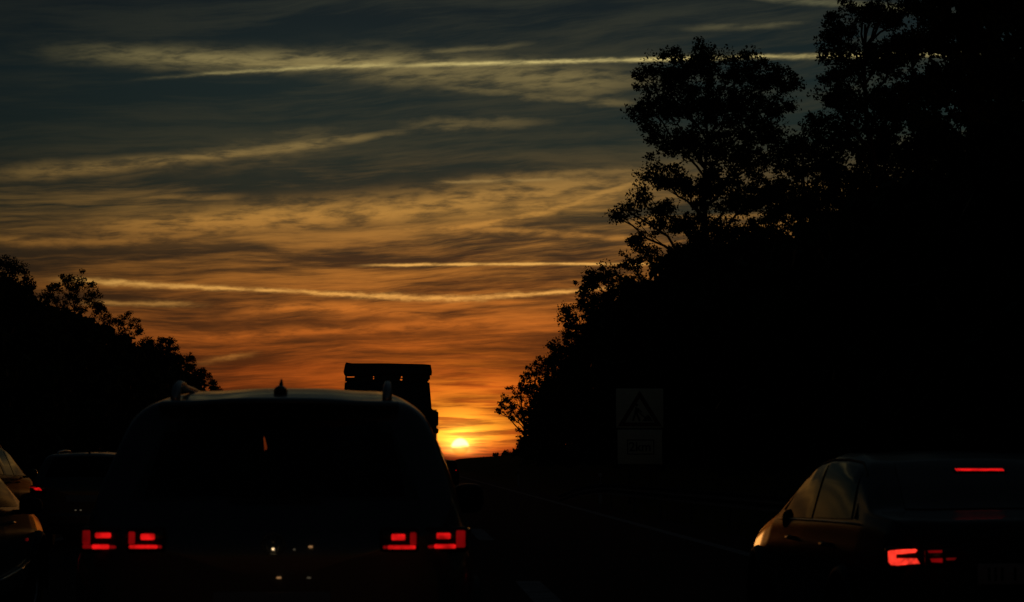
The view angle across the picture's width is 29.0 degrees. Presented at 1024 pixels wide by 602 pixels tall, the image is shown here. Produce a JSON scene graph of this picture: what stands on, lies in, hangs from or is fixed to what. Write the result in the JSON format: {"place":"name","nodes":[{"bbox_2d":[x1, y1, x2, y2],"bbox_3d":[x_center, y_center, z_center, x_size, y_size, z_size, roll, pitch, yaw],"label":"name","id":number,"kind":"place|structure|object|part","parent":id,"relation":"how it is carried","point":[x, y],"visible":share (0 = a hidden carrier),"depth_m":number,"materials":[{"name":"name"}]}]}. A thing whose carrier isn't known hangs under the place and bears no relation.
{"place":"outdoors","nodes":[
{"label":"outdoors","id":0,"kind":"place"},
{"bbox_2d":[42,474,754,601],"bbox_3d":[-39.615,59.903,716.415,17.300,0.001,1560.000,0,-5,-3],"label":"road","id":1,"kind":"structure","parent":0,"point":[562,553],"depth_m":28.62,"materials":[{"name":"black asphalt"}]},
{"bbox_2d":[0,445,37,501],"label":"off road car","id":2,"kind":"object","parent":1,"relation":"on","point":[16,480],"visible":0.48,"depth_m":36.21,"materials":[{"name":"black paint"}]},
{"bbox_3d":[-9.157,2.911,35.642,0.223,0.445,0.870,0,-5,-3],"label":"rear side window","id":3,"kind":"part","parent":2,"relation":"part of","materials":[{"name":"black glass"}]},
{"bbox_3d":[-9.210,3.001,36.602,0.220,0.460,1.000,0,-5,-3],"label":"front side window","id":4,"kind":"part","parent":2,"relation":"part of","materials":[{"name":"black glass"}]},
{"bbox_2d":[0,479,48,601],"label":"silver saloon","id":5,"kind":"object","parent":1,"relation":"on","point":[24,566],"visible":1,"depth_m":16.66,"materials":[{"name":"grey paint"}]},
{"bbox_2d":[0,479,17,506],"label":"front side window","id":6,"kind":"structure","parent":5,"relation":"in","point":[6,499],"depth_m":16.44,"materials":[{"name":"glass"}]},
{"bbox_2d":[30,449,115,545],"bbox_3d":[-6.950,3.346,33.672,2.170,1.616,4.408,0,-5,-3],"label":"estate car","id":7,"kind":"object","parent":1,"relation":"on","point":[65,488],"visible":0.39,"depth_m":31.53,"materials":[{"name":"grey paint"}]},
{"bbox_3d":[-6.851,2.660,31.792,1.240,0.330,0.246,0,-5,-3],"label":"rear window","id":8,"kind":"part","parent":7,"relation":"part of","materials":[{"name":"black glass"}]},
{"bbox_2d":[76,379,483,601],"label":"sport utility car","id":9,"kind":"object","parent":1,"relation":"on","point":[351,496],"visible":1,"depth_m":8.99,"materials":[{"name":"grey paint"}]},
{"bbox_3d":[-0.351,0.794,9.748,0.185,0.415,0.570,0,-5,-3],"label":"quarter window","id":10,"kind":"part","parent":9,"relation":"part of","materials":[{"name":"black glass"}]},
{"bbox_2d":[344,362,438,432],"bbox_3d":[-3.442,3.732,54.723,2.898,4.170,5.900,0,-5,-3],"label":"truck","id":11,"kind":"object","parent":1,"relation":"on","point":[412,387],"visible":0.09,"depth_m":55.90,"materials":[{"name":"paint"}]},
{"bbox_2d":[445,460,458,484],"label":"distant car","id":12,"kind":"object","parent":1,"relation":"on","point":[453,468],"visible":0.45,"depth_m":119.60,"materials":[{"name":"black paint"}]},
{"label":"rear window","id":13,"kind":"part","parent":12,"relation":"part of","materials":[{"name":"black glass"}]},
{"bbox_2d":[747,451,1023,601],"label":"saloon car","id":14,"kind":"object","parent":1,"relation":"on","point":[925,526],"visible":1,"depth_m":11.42,"materials":[{"name":"grey paint"}]},
{"bbox_3d":[1.966,1.262,13.175,0.161,0.360,1.010,0,-5,-3],"label":"front side window","id":15,"kind":"part","parent":14,"relation":"part of","materials":[{"name":"black glass"}]},
{"bbox_3d":[2.018,1.168,12.170,0.157,0.345,1.210,0,-5,-3],"label":"rear side window","id":16,"kind":"part","parent":14,"relation":"part of","materials":[{"name":"black glass"}]},
{"bbox_3d":[2.824,1.069,11.601,1.240,0.277,0.740,0,-5,-3],"label":"rear window","id":17,"kind":"part","parent":14,"relation":"part of","materials":[{"name":"black glass"}]},
{"bbox_2d":[0,0,1020,459],"label":"sky","id":18,"kind":"structure","parent":0,"point":[294,192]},
{"bbox_2d":[454,449,815,538],"bbox_3d":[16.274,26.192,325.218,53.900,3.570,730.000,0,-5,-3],"label":"verge bank","id":19,"kind":"structure","parent":0,"point":[557,479],"depth_m":75.75,"materials":[{"name":"green plant"}]},
{"bbox_2d":[501,449,509,455],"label":"tree","id":20,"kind":"object","parent":19,"relation":"on","point":[505,452],"visible":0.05,"depth_m":447.40,"materials":[{"name":"green plant"}]},
{"bbox_2d":[494,382,530,460],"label":"broadleaf tree","id":21,"kind":"object","parent":19,"relation":"on","point":[512,407],"visible":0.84,"depth_m":231.74,"materials":[{"name":"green plant"}]},
{"bbox_2d":[511,443,522,455],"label":"tree","id":22,"kind":"object","parent":19,"relation":"on","point":[516,451],"visible":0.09,"depth_m":301.92,"materials":[{"name":"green plant"}]},
{"bbox_2d":[516,361,553,458],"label":"broadleaf tree","id":23,"kind":"object","parent":19,"relation":"on","point":[526,388],"visible":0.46,"depth_m":215.50,"materials":[{"name":"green plant"}]},
{"bbox_2d":[524,389,545,434],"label":"broadleaf tree","id":24,"kind":"object","parent":19,"relation":"on","point":[530,401],"visible":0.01,"depth_m":247.67,"materials":[{"name":"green plant"}]},
{"bbox_2d":[534,336,574,454],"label":"broadleaf tree","id":25,"kind":"object","parent":19,"relation":"on","point":[552,362],"visible":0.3,"depth_m":185.05,"materials":[{"name":"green plant"}]},
{"bbox_2d":[549,300,623,453],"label":"broadleaf tree","id":26,"kind":"object","parent":19,"relation":"on","point":[569,335],"visible":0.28,"depth_m":156.72,"materials":[{"name":"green plant"}]},
{"bbox_2d":[573,258,646,458],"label":"broadleaf tree","id":27,"kind":"object","parent":19,"relation":"on","point":[589,284],"visible":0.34,"depth_m":135.63,"materials":[{"name":"green plant"}]},
{"bbox_2d":[616,388,663,503],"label":"road works sign","id":28,"kind":"object","parent":19,"relation":"on","point":[639,407],"visible":0.99,"depth_m":68.17,"materials":[{"name":"white"}]},
{"bbox_2d":[601,232,692,367],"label":"broadleaf tree","id":29,"kind":"object","parent":19,"relation":"on","point":[645,250],"visible":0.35,"depth_m":107.02,"materials":[{"name":"green plant"}]},
{"bbox_2d":[558,484,791,529],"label":"guardrail","id":30,"kind":"object","parent":19,"relation":"on","point":[774,504],"visible":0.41,"depth_m":44.95,"materials":[{"name":"metal"}]},
{"bbox_2d":[602,36,814,457],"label":"broadleaf tree","id":31,"kind":"object","parent":19,"relation":"on","point":[705,187],"visible":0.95,"depth_m":91.14,"materials":[{"name":"green plant"}]},
{"bbox_2d":[517,94,1023,477],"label":"undergrowth","id":32,"kind":"object","parent":19,"relation":"on","point":[887,317],"visible":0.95,"depth_m":56.43,"materials":[{"name":"green plant"}]},
{"bbox_2d":[753,110,851,241],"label":"broadleaf tree","id":33,"kind":"object","parent":19,"relation":"on","point":[776,170],"visible":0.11,"depth_m":102.08,"materials":[{"name":"green plant"}]},
{"bbox_2d":[784,0,955,222],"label":"broadleaf tree","id":34,"kind":"object","parent":19,"relation":"on","point":[887,57],"visible":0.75,"depth_m":79.58,"materials":[{"name":"green plant"}]},
{"bbox_2d":[841,0,959,187],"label":"broadleaf tree","id":35,"kind":"object","parent":19,"relation":"on","point":[913,72],"visible":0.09,"depth_m":96.80,"materials":[{"name":"green plant"}]},
{"bbox_2d":[908,0,1023,188],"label":"broadleaf tree","id":36,"kind":"object","parent":19,"relation":"on","point":[974,51],"visible":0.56,"depth_m":64.03,"materials":[{"name":"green plant"}]},
{"bbox_2d":[967,0,1023,154],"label":"broadleaf tree","id":37,"kind":"object","parent":19,"relation":"on","point":[1007,71],"visible":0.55,"depth_m":52.87,"materials":[{"name":"green plant"}]},
{"label":"ground","id":38,"kind":"structure","parent":0,"visible":0},
{"bbox_2d":[0,254,37,440],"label":"broadleaf tree","id":39,"kind":"object","parent":38,"relation":"on","point":[11,269],"visible":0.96,"depth_m":123.83,"materials":[{"name":"green plant"}]},
{"bbox_2d":[36,268,113,449],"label":"broadleaf tree","id":40,"kind":"object","parent":38,"relation":"on","point":[98,306],"visible":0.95,"depth_m":146.70,"materials":[{"name":"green plant"}]},
{"bbox_2d":[98,310,144,446],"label":"broadleaf tree","id":41,"kind":"object","parent":38,"relation":"on","point":[123,332],"visible":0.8,"depth_m":169.95,"materials":[{"name":"green plant"}]},
{"bbox_2d":[0,276,266,481],"bbox_3d":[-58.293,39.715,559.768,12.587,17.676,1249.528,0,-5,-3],"label":"undergrowth","id":42,"kind":"object","parent":38,"relation":"on","point":[37,353],"visible":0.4,"depth_m":144.33,"materials":[{"name":"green plant"}]},
{"bbox_2d":[135,335,184,399],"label":"broadleaf tree","id":43,"kind":"object","parent":38,"relation":"on","point":[161,349],"visible":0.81,"depth_m":197.46,"materials":[{"name":"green plant"}]},
{"bbox_2d":[177,352,223,390],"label":"broadleaf tree","id":44,"kind":"object","parent":38,"relation":"on","point":[188,367],"visible":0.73,"depth_m":229.47,"materials":[{"name":"green plant"}]}
]}

